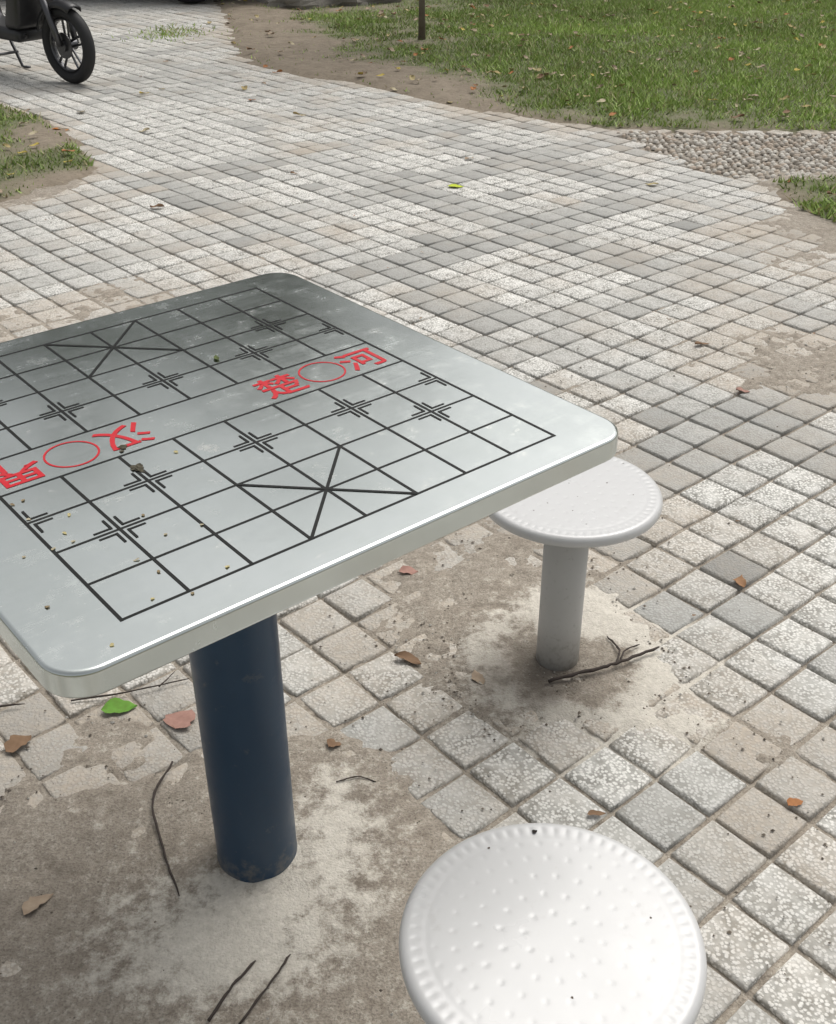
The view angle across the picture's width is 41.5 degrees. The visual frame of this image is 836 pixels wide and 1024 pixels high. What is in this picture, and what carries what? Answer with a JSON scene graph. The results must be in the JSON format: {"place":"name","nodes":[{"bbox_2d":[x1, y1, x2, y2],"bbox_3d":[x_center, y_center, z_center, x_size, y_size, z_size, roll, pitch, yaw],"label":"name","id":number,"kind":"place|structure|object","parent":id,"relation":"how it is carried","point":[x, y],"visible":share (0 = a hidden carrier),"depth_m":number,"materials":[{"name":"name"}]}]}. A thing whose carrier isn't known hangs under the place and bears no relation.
{"place":"outdoors","nodes":[
{"label":"outdoors","id":0,"kind":"place"},
{"bbox_2d":[0,0,835,1023],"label":"paved path","id":1,"kind":"structure","parent":0,"point":[216,154],"depth_m":3.36,"materials":[{"name":"stone"}]},
{"bbox_2d":[0,703,24,706],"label":"twig","id":2,"kind":"object","parent":1,"relation":"on","point":[6,705],"visible":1,"depth_m":1.96,"materials":[{"name":"brown wood"}]},
{"bbox_2d":[0,0,95,83],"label":"motor scooter","id":3,"kind":"object","parent":1,"relation":"on","point":[25,20],"visible":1,"depth_m":6.74,"materials":[{"name":"black rubber"}]},
{"bbox_2d":[71,671,188,700],"bbox_3d":[-0.519,0.320,1.993,0.208,0.007,0.034,-14,34,-21],"label":"twig","id":4,"kind":"object","parent":1,"relation":"on","point":[98,696],"visible":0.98,"depth_m":1.98,"materials":[{"name":"brown wood"}]},
{"bbox_2d":[178,0,204,3],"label":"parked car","id":5,"kind":"object","parent":1,"relation":"on","point":[191,1],"visible":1,"depth_m":10.00,"materials":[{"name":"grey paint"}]},
{"bbox_2d":[0,0,835,914],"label":"fallen leaves","id":6,"kind":"object","parent":1,"relation":"on","point":[116,706],"visible":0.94,"depth_m":3.59,"materials":[{"name":"brown plant"}]},
{"bbox_2d":[616,130,835,179],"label":"pebble path","id":7,"kind":"structure","parent":1,"relation":"on","point":[785,163],"depth_m":5.35,"materials":[{"name":"grey gravel"}]},
{"bbox_2d":[0,169,835,1023],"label":"soil","id":8,"kind":"structure","parent":0,"point":[200,943],"depth_m":1.72,"materials":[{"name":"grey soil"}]},
{"bbox_2d":[151,761,179,895],"bbox_3d":[-0.396,0.488,1.718,0.037,0.007,0.278,-7,32,-11],"label":"twig","id":9,"kind":"object","parent":8,"relation":"on","point":[156,824],"visible":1,"depth_m":1.71,"materials":[{"name":"brown wood"}]},
{"bbox_2d":[207,954,290,1023],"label":"twig","id":10,"kind":"object","parent":8,"relation":"on","point":[217,1007],"visible":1,"depth_m":1.47,"materials":[{"name":"brown wood"}]},
{"bbox_2d":[0,273,617,882],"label":"chess table","id":11,"kind":"object","parent":8,"relation":"on","point":[214,481],"visible":1,"depth_m":1.22,"materials":[{"name":"silver metal"}]},
{"bbox_2d":[336,776,375,781],"bbox_3d":[-0.101,0.436,1.802,0.066,0.004,0.012,0,32,0],"label":"twig","id":12,"kind":"object","parent":8,"relation":"on","point":[354,777],"visible":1,"depth_m":1.80,"materials":[{"name":"brown wood"}]},
{"bbox_2d":[399,823,706,1023],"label":"stool","id":13,"kind":"object","parent":8,"relation":"on","point":[537,923],"visible":1,"depth_m":1.12,"materials":[{"name":"white metal"}]},
{"bbox_2d":[489,457,662,670],"bbox_3d":[0.261,0.127,1.983,0.311,0.389,0.311,-13,34,-19],"label":"stool","id":14,"kind":"object","parent":8,"relation":"on","point":[568,523],"visible":0.71,"depth_m":1.88,"materials":[{"name":"white metal"}]},
{"bbox_2d":[548,636,659,682],"bbox_3d":[0.336,0.270,2.058,0.237,0.013,0.083,-18,36,-26],"label":"twig","id":15,"kind":"object","parent":8,"relation":"on","point":[617,662],"visible":1,"depth_m":2.04,"materials":[{"name":"brown wood"}]},
{"bbox_2d":[0,0,835,221],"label":"lawn","id":16,"kind":"structure","parent":0,"point":[281,38],"depth_m":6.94,"materials":[{"name":"green plant"}]},
{"bbox_2d":[257,0,401,9],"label":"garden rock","id":17,"kind":"object","parent":16,"relation":"on","point":[300,4],"visible":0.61,"depth_m":9.70,"materials":[{"name":"stone"}]},
{"bbox_2d":[418,0,425,39],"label":"young tree","id":18,"kind":"object","parent":16,"relation":"on","point":[421,29],"visible":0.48,"depth_m":8.06,"materials":[{"name":"brown plant"}]}
]}

